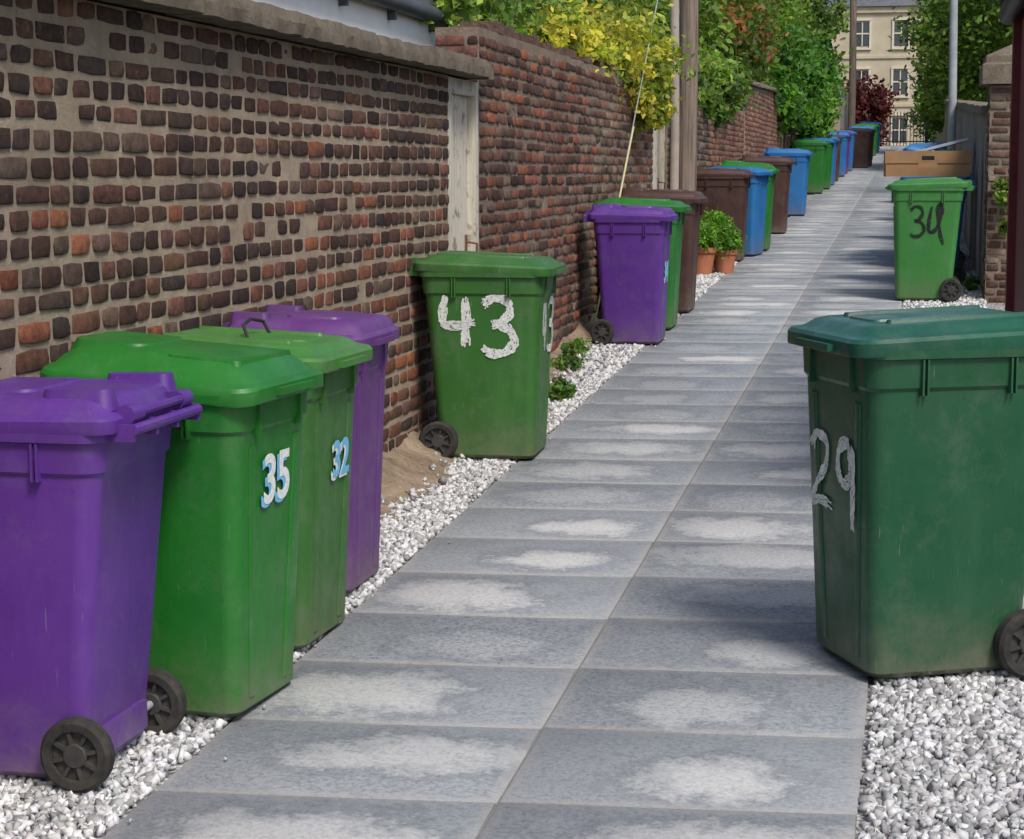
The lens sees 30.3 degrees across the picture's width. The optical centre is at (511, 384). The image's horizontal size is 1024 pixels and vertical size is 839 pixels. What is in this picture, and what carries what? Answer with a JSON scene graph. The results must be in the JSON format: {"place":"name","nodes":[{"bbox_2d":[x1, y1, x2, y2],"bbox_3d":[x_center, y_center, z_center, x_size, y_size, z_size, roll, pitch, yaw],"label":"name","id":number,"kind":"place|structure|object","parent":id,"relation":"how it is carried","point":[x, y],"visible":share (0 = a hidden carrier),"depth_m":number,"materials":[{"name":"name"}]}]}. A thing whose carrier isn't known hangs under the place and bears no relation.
{"place":"outdoors","nodes":[
{"label":"outdoors","id":0,"kind":"place"},
{"bbox_2d":[128,318,684,821],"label":"gravel","id":1,"kind":"structure","parent":0,"point":[364,600],"depth_m":6.32,"materials":[{"name":"gravel"}]},
{"bbox_2d":[102,146,906,838],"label":"flagstone path","id":2,"kind":"structure","parent":0,"point":[594,618],"depth_m":6.29,"materials":[{"name":"grey stone"}]},
{"bbox_2d":[845,129,872,167],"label":"wheelie bin","id":3,"kind":"object","parent":2,"relation":"on","point":[861,152],"visible":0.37,"depth_m":50.54,"materials":[{"name":"brown plastic"}]},
{"bbox_2d":[848,126,874,129],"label":"wheelie bin","id":4,"kind":"object","parent":2,"relation":"on","point":[850,127],"visible":0.2,"depth_m":54.41,"materials":[{"name":"blue plastic"}]},
{"bbox_2d":[851,128,876,165],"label":"wheelie bin","id":5,"kind":"object","parent":2,"relation":"on","point":[871,147],"visible":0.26,"depth_m":51.70,"materials":[{"name":"brown plastic"}]},
{"bbox_2d":[853,124,876,158],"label":"wheelie bin","id":6,"kind":"object","parent":2,"relation":"on","point":[874,126],"visible":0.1,"depth_m":57.30,"materials":[{"name":"green plastic"}]},
{"bbox_2d":[860,124,879,155],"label":"wheelie bin","id":7,"kind":"object","parent":2,"relation":"on","point":[875,142],"visible":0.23,"depth_m":61.19,"materials":[{"name":"green plastic"}]},
{"bbox_2d":[859,121,881,151],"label":"wheelie bin","id":8,"kind":"object","parent":2,"relation":"on","point":[878,136],"visible":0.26,"depth_m":65.06,"materials":[{"name":"blue plastic"}]},
{"bbox_2d":[896,138,968,150],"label":"discarded boards","id":9,"kind":"object","parent":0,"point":[946,144],"visible":0.21,"depth_m":20.73,"materials":[{"name":"wood"}]},
{"bbox_2d":[902,274,987,308],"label":"gravel","id":10,"kind":"structure","parent":0,"point":[972,297],"depth_m":16.91,"materials":[{"name":"gravel"}]},
{"bbox_2d":[962,273,979,290],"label":"weeds","id":11,"kind":"object","parent":10,"relation":"on","point":[971,283],"visible":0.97,"depth_m":17.93,"materials":[{"name":"green plant"}]},
{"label":"ground","id":12,"kind":"structure","parent":0,"visible":0},
{"bbox_2d":[0,0,447,450],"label":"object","id":13,"kind":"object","parent":12,"relation":"on","point":[95,44],"visible":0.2,"depth_m":6.71,"materials":[{"name":"concrete"}]},
{"bbox_2d":[87,0,203,14],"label":"coping","id":14,"kind":"object","parent":13,"relation":"on","point":[155,7],"visible":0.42,"depth_m":6.18,"materials":[{"name":"concrete"}]},
{"bbox_2d":[0,0,448,451],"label":"bricks","id":15,"kind":"object","parent":13,"relation":"attached to","point":[31,360],"visible":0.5,"depth_m":6.77,"materials":[{"name":"brick"}]},
{"bbox_2d":[157,0,305,36],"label":"coping","id":16,"kind":"object","parent":13,"relation":"on","point":[260,19],"visible":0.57,"depth_m":6.88,"materials":[{"name":"concrete"}]},
{"bbox_2d":[265,13,378,53],"bbox_3d":[-0.913,-1.484,8.016,0.426,0.112,1.098,1,7,12],"label":"coping","id":17,"kind":"object","parent":13,"relation":"on","point":[330,35],"visible":0.5,"depth_m":7.93,"materials":[{"name":"concrete"}]},
{"bbox_2d":[347,35,435,66],"bbox_3d":[-0.690,-1.597,9.046,0.425,0.106,1.006,1,7,12],"label":"coping","id":18,"kind":"object","parent":13,"relation":"on","point":[395,51],"visible":0.51,"depth_m":8.93,"materials":[{"name":"concrete"}]},
{"bbox_2d":[410,45,490,77],"bbox_3d":[-0.451,-1.724,10.133,0.427,0.115,1.218,1,7,12],"label":"coping","id":19,"kind":"object","parent":13,"relation":"on","point":[449,63],"visible":0.48,"depth_m":10.03,"materials":[{"name":"concrete"}]},
{"bbox_2d":[252,0,461,45],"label":"garden shed","id":20,"kind":"structure","parent":12,"relation":"on","point":[389,21],"depth_m":10.78,"materials":[{"name":"stone"}]},
{"bbox_2d":[16,193,815,838],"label":"gravel strip","id":21,"kind":"object","parent":12,"relation":"on","point":[178,765],"depth_m":5.30,"materials":[{"name":"gravel"}]},
{"bbox_2d":[0,380,601,838],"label":"gravel","id":22,"kind":"structure","parent":21,"relation":"on","point":[32,808],"depth_m":5.38,"materials":[{"name":"gravel"}]},
{"bbox_2d":[0,372,202,792],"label":"wheelie bin","id":23,"kind":"object","parent":22,"relation":"on","point":[87,693],"visible":1,"depth_m":5.00,"materials":[{"name":"purple plastic"}]},
{"bbox_2d":[40,331,322,716],"bbox_3d":[-1.003,0.410,5.757,0.780,1.116,0.582,2,7,17],"label":"wheelie bin","id":24,"kind":"object","parent":22,"relation":"on","point":[222,633],"visible":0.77,"depth_m":5.52,"materials":[{"name":"green plastic"}]},
{"bbox_2d":[162,317,372,648],"bbox_3d":[-0.896,0.318,6.443,0.780,1.096,0.582,2,7,14],"label":"wheelie bin","id":25,"kind":"object","parent":22,"relation":"on","point":[336,360],"visible":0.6,"depth_m":6.30,"materials":[{"name":"green plastic"}]},
{"bbox_2d":[221,304,398,592],"bbox_3d":[-0.754,0.240,7.123,0.593,1.048,0.541,1,7,12],"label":"wheelie bin","id":26,"kind":"object","parent":22,"relation":"on","point":[377,333],"visible":0.27,"depth_m":7.01,"materials":[{"name":"purple plastic"}]},
{"bbox_2d":[409,250,566,458],"bbox_3d":[-0.122,-0.157,9.751,0.780,1.049,0.582,1,6,10],"label":"wheelie bin","id":27,"kind":"object","parent":22,"relation":"on","point":[490,317],"visible":1,"depth_m":9.51,"materials":[{"name":"green plastic"}]},
{"bbox_2d":[548,375,577,401],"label":"weeds","id":28,"kind":"object","parent":22,"relation":"on","point":[560,389],"visible":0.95,"depth_m":11.51,"materials":[{"name":"green plant"}]},
{"bbox_2d":[380,274,698,520],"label":"soil bank","id":29,"kind":"structure","parent":21,"relation":"on","point":[411,458],"depth_m":9.15,"materials":[{"name":"soil"}]},
{"bbox_2d":[381,339,622,512],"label":"gravel","id":30,"kind":"structure","parent":29,"relation":"on","point":[413,493],"depth_m":9.31,"materials":[{"name":"gravel"}]},
{"bbox_2d":[562,261,739,384],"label":"gravel","id":31,"kind":"structure","parent":21,"relation":"on","point":[705,283],"depth_m":13.50,"materials":[{"name":"gravel"}]},
{"bbox_2d":[550,347,584,371],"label":"weeds","id":32,"kind":"object","parent":31,"relation":"on","point":[566,359],"visible":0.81,"depth_m":12.71,"materials":[{"name":"green plant"}]},
{"bbox_2d":[559,337,591,359],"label":"weeds","id":33,"kind":"object","parent":31,"relation":"on","point":[577,344],"visible":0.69,"depth_m":13.52,"materials":[{"name":"green plant"}]},
{"bbox_2d":[583,203,677,344],"bbox_3d":[0.900,-0.832,14.241,0.671,1.047,0.552,1,7,12],"label":"wheelie bin","id":34,"kind":"object","parent":31,"relation":"on","point":[633,245],"visible":1,"depth_m":14.02,"materials":[{"name":"purple plastic"}]},
{"bbox_2d":[594,197,691,328],"bbox_3d":[1.032,-0.969,15.154,0.780,1.049,0.582,1,7,12],"label":"wheelie bin","id":35,"kind":"object","parent":31,"relation":"on","point":[680,208],"visible":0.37,"depth_m":14.92,"materials":[{"name":"green plastic"}]},
{"bbox_2d":[697,217,731,274],"bbox_3d":[1.995,-1.452,19.816,0.488,0.608,0.485,-3,7,-28],"label":"potted plant","id":36,"kind":"object","parent":31,"relation":"on","point":[708,245],"visible":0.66,"depth_m":19.73,"materials":[{"name":"green plant"}]},
{"bbox_2d":[700,204,738,268],"bbox_3d":[2.188,-1.598,20.447,0.537,0.709,0.546,1,7,12],"label":"potted plant","id":37,"kind":"object","parent":31,"relation":"on","point":[716,216],"visible":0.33,"depth_m":20.35,"materials":[{"name":"green plant"}]},
{"bbox_2d":[696,167,754,260],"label":"wheelie bin","id":38,"kind":"object","parent":31,"relation":"on","point":[726,190],"visible":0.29,"depth_m":21.22,"materials":[{"name":"brown plastic"}]},
{"bbox_2d":[710,217,746,272],"bbox_3d":[2.254,-1.471,19.981,0.408,0.594,0.515,-5,8,-38],"label":"potted plant","id":39,"kind":"object","parent":31,"relation":"on","point":[727,262],"visible":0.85,"depth_m":19.90,"materials":[{"name":"green plant"}]},
{"bbox_2d":[621,188,707,311],"bbox_3d":[1.293,-1.161,16.363,0.780,1.069,0.582,1,7,12],"label":"wheelie bin","id":40,"kind":"object","parent":21,"relation":"on","point":[695,200],"visible":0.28,"depth_m":16.10,"materials":[{"name":"brown plastic"}]},
{"bbox_2d":[711,166,772,255],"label":"wheelie bin","id":41,"kind":"object","parent":21,"relation":"on","point":[756,211],"visible":0.26,"depth_m":22.01,"materials":[{"name":"blue plastic"}]},
{"bbox_2d":[720,160,779,249],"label":"wheelie bin","id":42,"kind":"object","parent":21,"relation":"on","point":[769,207],"visible":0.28,"depth_m":22.77,"materials":[{"name":"green plastic"}]},
{"bbox_2d":[738,155,795,232],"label":"wheelie bin","id":43,"kind":"object","parent":21,"relation":"on","point":[783,165],"visible":0.31,"depth_m":25.65,"materials":[{"name":"brown plastic"}]},
{"bbox_2d":[762,148,813,214],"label":"wheelie bin","id":44,"kind":"object","parent":21,"relation":"on","point":[798,185],"visible":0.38,"depth_m":29.61,"materials":[{"name":"blue plastic"}]},
{"bbox_2d":[755,19,849,148],"bbox_3d":[5.794,-5.687,38.649,1.959,3.762,12.618,1,7,12],"label":"shrub","id":45,"kind":"object","parent":21,"relation":"on","point":[804,98],"visible":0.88,"depth_m":35.59,"materials":[{"name":"green plant"}]},
{"bbox_2d":[789,140,829,192],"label":"wheelie bin","id":46,"kind":"object","parent":21,"relation":"on","point":[818,150],"visible":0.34,"depth_m":36.70,"materials":[{"name":"green plastic"}]},
{"bbox_2d":[798,138,836,188],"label":"wheelie bin","id":47,"kind":"object","parent":21,"relation":"on","point":[828,166],"visible":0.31,"depth_m":38.43,"materials":[{"name":"green plastic"}]},
{"bbox_2d":[821,136,840,184],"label":"wheelie bin","id":48,"kind":"object","parent":21,"relation":"on","point":[837,139],"visible":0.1,"depth_m":40.20,"materials":[{"name":"blue plastic"}]},
{"bbox_2d":[828,135,843,180],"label":"wheelie bin","id":49,"kind":"object","parent":21,"relation":"on","point":[838,158],"visible":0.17,"depth_m":42.40,"materials":[{"name":"brown plastic"}]},
{"bbox_2d":[828,132,849,175],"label":"wheelie bin","id":50,"kind":"object","parent":21,"relation":"on","point":[843,151],"visible":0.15,"depth_m":44.79,"materials":[{"name":"blue plastic"}]},
{"bbox_2d":[829,131,852,173],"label":"wheelie bin","id":51,"kind":"object","parent":21,"relation":"on","point":[847,153],"visible":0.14,"depth_m":46.32,"materials":[{"name":"purple plastic"}]},
{"bbox_2d":[834,130,856,170],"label":"wheelie bin","id":52,"kind":"object","parent":21,"relation":"on","point":[851,151],"visible":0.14,"depth_m":48.19,"materials":[{"name":"blue plastic"}]},
{"bbox_2d":[359,0,546,34],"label":"climbing plant","id":53,"kind":"object","parent":12,"relation":"on","point":[485,10],"visible":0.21,"depth_m":12.29,"materials":[{"name":"green plant"}]},
{"bbox_2d":[448,76,478,251],"bbox_3d":[-0.334,-0.691,10.720,0.130,2.045,0.720,1,7,12],"label":"frame and boards","id":54,"kind":"object","parent":12,"relation":"on","point":[463,213],"visible":0.29,"depth_m":10.81,"materials":[{"name":"wood"}]},
{"bbox_2d":[465,235,477,250],"bbox_3d":[-0.233,-0.753,10.934,0.078,0.220,0.040,1,7,12],"label":"latch","id":55,"kind":"object","parent":54,"relation":"attached to","point":[469,242],"visible":0.42,"depth_m":10.92,"materials":[{"name":"metal"}]},
{"bbox_2d":[458,63,493,79],"bbox_3d":[-0.316,-1.794,10.810,0.405,0.109,0.153,1,7,12],"label":"coping","id":56,"kind":"object","parent":54,"relation":"on","point":[491,75],"visible":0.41,"depth_m":10.78,"materials":[{"name":"concrete"}]},
{"bbox_2d":[435,27,652,342],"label":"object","id":57,"kind":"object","parent":12,"relation":"on","point":[466,32],"visible":0.21,"depth_m":13.04,"materials":[{"name":"concrete"}]},
{"bbox_2d":[436,35,477,81],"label":"end bricks","id":58,"kind":"object","parent":57,"relation":"attached to","point":[471,51],"visible":0.28,"depth_m":10.95,"materials":[{"name":"brick"}]},
{"bbox_2d":[452,21,621,71],"bbox_3d":[0.498,-2.522,14.682,0.249,0.073,7.028,1,7,12],"label":"top course","id":59,"kind":"object","parent":57,"relation":"on","point":[499,27],"visible":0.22,"depth_m":12.56,"materials":[{"name":"brick"}]},
{"bbox_2d":[478,36,652,351],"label":"bricks","id":60,"kind":"object","parent":12,"relation":"on","point":[485,156],"visible":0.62,"depth_m":13.34,"materials":[{"name":"brick"}]},
{"bbox_2d":[475,0,679,43],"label":"garden tree","id":61,"kind":"object","parent":12,"relation":"on","point":[526,9],"visible":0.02,"depth_m":21.69,"materials":[{"name":"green plant"}]},
{"bbox_2d":[517,0,705,134],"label":"golden shrub","id":62,"kind":"object","parent":12,"relation":"on","point":[597,35],"visible":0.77,"depth_m":16.12,"materials":[{"name":"yellow plant"}]},
{"bbox_2d":[549,0,765,62],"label":"garden tree","id":63,"kind":"object","parent":12,"relation":"on","point":[705,29],"visible":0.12,"depth_m":27.86,"materials":[{"name":"green plant"}]},
{"bbox_2d":[652,125,664,189],"bbox_3d":[1.383,-1.851,18.787,0.130,1.949,0.990,1,7,12],"label":"frame and boards","id":64,"kind":"object","parent":12,"relation":"on","point":[658,151],"depth_m":19.12,"materials":[{"name":"wood"}]},
{"bbox_2d":[670,0,679,189],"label":"service pipe","id":65,"kind":"object","parent":12,"relation":"on","point":[675,132],"visible":0.37,"depth_m":18.76,"materials":[{"name":"metal"}]},
{"bbox_2d":[679,0,697,190],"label":"utility pole","id":66,"kind":"object","parent":12,"relation":"on","point":[688,106],"visible":0.54,"depth_m":19.08,"materials":[{"name":"wood"}]},
{"bbox_2d":[594,0,657,321],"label":"stay wire","id":67,"kind":"object","parent":66,"relation":"attached to","point":[628,151],"visible":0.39,"depth_m":15.84,"materials":[{"name":"metal"}]},
{"bbox_2d":[662,93,743,188],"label":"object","id":68,"kind":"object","parent":12,"relation":"on","point":[666,158],"visible":0.07,"depth_m":22.99,"materials":[{"name":"concrete"}]},
{"bbox_2d":[667,90,743,188],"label":"bricks","id":69,"kind":"object","parent":68,"relation":"attached to","point":[713,145],"visible":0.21,"depth_m":23.66,"materials":[{"name":"brick"}]},
{"bbox_2d":[650,34,760,129],"bbox_3d":[2.174,-2.914,23.077,1.379,2.712,7.349,1,7,12],"label":"climbing plant","id":70,"kind":"object","parent":12,"relation":"on","point":[722,85],"visible":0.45,"depth_m":23.34,"materials":[{"name":"green plant"}]},
{"bbox_2d":[635,0,821,103],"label":"garden tree","id":71,"kind":"object","parent":12,"relation":"on","point":[751,33],"visible":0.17,"depth_m":32.32,"materials":[{"name":"green plant"}]},
{"bbox_2d":[741,86,795,154],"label":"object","id":72,"kind":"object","parent":12,"relation":"on","point":[762,91],"depth_m":30.16,"materials":[{"name":"concrete"}]},
{"bbox_2d":[749,80,779,92],"bbox_3d":[4.740,-5.312,34.348,0.399,0.359,14.100,1,7,12],"label":"coping","id":73,"kind":"object","parent":72,"relation":"on","point":[762,86],"visible":0.22,"depth_m":30.05,"materials":[{"name":"concrete"}]},
{"bbox_2d":[745,88,795,156],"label":"bricks","id":74,"kind":"object","parent":72,"relation":"attached to","point":[756,130],"visible":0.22,"depth_m":30.40,"materials":[{"name":"brick"}]},
{"bbox_2d":[725,0,824,51],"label":"garden tree","id":75,"kind":"object","parent":12,"relation":"on","point":[793,11],"visible":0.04,"depth_m":43.79,"materials":[{"name":"green plant"}]},
{"bbox_2d":[773,0,853,75],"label":"garden tree","id":76,"kind":"object","parent":12,"relation":"on","point":[821,14],"visible":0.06,"depth_m":54.78,"materials":[{"name":"green plant"}]},
{"bbox_2d":[807,0,849,42],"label":"garden tree","id":77,"kind":"object","parent":12,"relation":"on","point":[837,19],"visible":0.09,"depth_m":81.46,"materials":[{"name":"green plant"}]},
{"bbox_2d":[664,7,993,100],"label":"distant trees","id":78,"kind":"object","parent":12,"relation":"on","point":[842,69],"depth_m":70.31,"materials":[{"name":"green plant"}]},
{"bbox_2d":[828,101,839,129],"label":"wall","id":79,"kind":"structure","parent":12,"relation":"on","point":[837,126],"depth_m":58.40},
{"bbox_2d":[834,86,848,129],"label":"stonework","id":80,"kind":"object","parent":12,"relation":"on","point":[844,122],"visible":0.14,"depth_m":63.88,"materials":[{"name":"stone"}]},
{"bbox_2d":[848,0,856,126],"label":"utility pole","id":81,"kind":"object","parent":12,"relation":"on","point":[852,68],"visible":0.74,"depth_m":64.12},
{"bbox_2d":[839,71,900,148],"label":"maroon shrub","id":82,"kind":"object","parent":12,"relation":"on","point":[873,103],"visible":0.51,"depth_m":69.57,"materials":[{"name":"red plant"}]},
{"bbox_2d":[814,0,936,145],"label":"sandstone tenement","id":83,"kind":"structure","parent":12,"relation":"on","point":[876,25],"depth_m":108.53,"materials":[{"name":"beige stone"}]},
{"bbox_2d":[829,22,936,142],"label":"windows","id":84,"kind":"structure","parent":83,"relation":"in","point":[866,25],"depth_m":108.60,"materials":[{"name":"grey glass"}]},
{"bbox_2d":[870,112,936,145],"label":"iron railings","id":85,"kind":"object","parent":12,"relation":"on","point":[916,141],"visible":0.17,"depth_m":75.18,"materials":[{"name":"metal"}]},
{"bbox_2d":[906,0,945,139],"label":"garden tree","id":86,"kind":"object","parent":12,"relation":"on","point":[928,4],"visible":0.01,"depth_m":84.44,"materials":[{"name":"green plant"}]},
{"bbox_2d":[855,302,1018,838],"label":"gravel strip","id":87,"kind":"object","parent":12,"relation":"on","point":[869,713],"visible":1,"depth_m":5.27,"materials":[{"name":"gravel"}]},
{"bbox_2d":[858,598,1023,838],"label":"gravel","id":88,"kind":"structure","parent":87,"relation":"on","point":[981,749],"depth_m":5.20,"materials":[{"name":"gravel"}]},
{"bbox_2d":[787,305,1023,678],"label":"wheelie bin","id":89,"kind":"object","parent":88,"relation":"on","point":[916,423],"visible":1,"depth_m":5.84,"materials":[{"name":"green plastic"}]},
{"bbox_2d":[937,111,945,141],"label":"wall","id":90,"kind":"structure","parent":12,"relation":"on","point":[941,137],"depth_m":54.71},
{"bbox_2d":[899,77,986,143],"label":"hedge","id":91,"kind":"object","parent":12,"relation":"on","point":[934,121],"visible":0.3,"depth_m":56.73,"materials":[{"name":"green plant"}]},
{"bbox_2d":[887,0,1012,123],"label":"garden tree","id":92,"kind":"object","parent":12,"relation":"on","point":[980,33],"visible":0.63,"depth_m":47.38,"materials":[{"name":"green plant"}]},
{"bbox_2d":[947,0,957,150],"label":"street lamp","id":93,"kind":"object","parent":12,"relation":"on","point":[952,97],"visible":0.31,"depth_m":28.46,"materials":[{"name":"metal"}]},
{"bbox_2d":[945,104,986,289],"bbox_3d":[7.422,-3.556,31.047,0.240,3.059,27.780,1,7,12],"label":"fence","id":94,"kind":"object","parent":12,"relation":"on","point":[971,127],"visible":0.17,"depth_m":20.79,"materials":[{"name":"wood"}]},
{"bbox_2d":[944,99,987,114],"bbox_3d":[7.432,-4.591,30.970,0.380,1.184,27.700,1,7,12],"label":"coping","id":95,"kind":"object","parent":94,"relation":"on","point":[978,107],"visible":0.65,"depth_m":21.51,"materials":[{"name":"concrete"}]},
{"bbox_2d":[960,230,975,275],"bbox_3d":[9.977,-4.997,45.400,0.780,2.182,58.500,1,7,12],"label":"gravel strip","id":96,"kind":"object","parent":12,"relation":"on","point":[967,267],"visible":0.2,"depth_m":21.64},
{"bbox_2d":[903,145,933,150],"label":"wheelie bin","id":97,"kind":"object","parent":96,"relation":"on","point":[911,148],"visible":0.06,"depth_m":24.02,"materials":[{"name":"blue plastic"}]},
{"bbox_2d":[910,142,946,150],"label":"wheelie bin","id":98,"kind":"object","parent":96,"relation":"on","point":[925,145],"visible":0.1,"depth_m":32.70,"materials":[{"name":"blue plastic"}]},
{"bbox_2d":[885,177,973,301],"bbox_3d":[3.774,-1.320,17.150,0.780,1.112,0.582,1,7,12],"label":"wheelie bin","id":99,"kind":"object","parent":96,"relation":"on","point":[926,214],"visible":1,"depth_m":16.91,"materials":[{"name":"green plastic"}]},
{"bbox_2d":[900,173,974,266],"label":"wheelie bin","id":100,"kind":"object","parent":96,"relation":"on","point":[961,258],"visible":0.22,"depth_m":20.04,"materials":[{"name":"black plastic"}]},
{"bbox_2d":[953,177,976,283],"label":"wheelie bin","id":101,"kind":"object","parent":96,"relation":"on","point":[959,272],"visible":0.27,"depth_m":18.33,"materials":[{"name":"blue plastic"}]},
{"bbox_2d":[883,151,971,176],"bbox_3d":[4.072,-2.164,18.582,0.820,0.250,0.448,1,6,8],"label":"cardboard box","id":102,"kind":"object","parent":101,"relation":"on","point":[926,163],"visible":1,"depth_m":18.37,"materials":[{"name":"brown cardboard"}]},
{"bbox_2d":[983,0,1000,19],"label":"garden tree","id":103,"kind":"object","parent":12,"relation":"on","point":[997,8],"visible":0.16,"depth_m":34.07,"materials":[{"name":"green plant"}]},
{"bbox_2d":[979,45,1011,302],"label":"brick pier","id":104,"kind":"structure","parent":12,"relation":"on","point":[995,72],"depth_m":16.98,"materials":[{"name":"brick"}]},
{"bbox_2d":[992,177,1007,236],"bbox_3d":[4.407,-1.597,16.881,0.248,0.572,0.269,1,7,12],"label":"wall plant","id":105,"kind":"object","parent":104,"relation":"attached to","point":[1001,195],"depth_m":16.86,"materials":[{"name":"green plant"}]},
{"bbox_2d":[998,0,1023,311],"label":"timber garage","id":106,"kind":"structure","parent":12,"relation":"on","point":[1011,12],"depth_m":11.58,"materials":[{"name":"red paint"}]}
]}

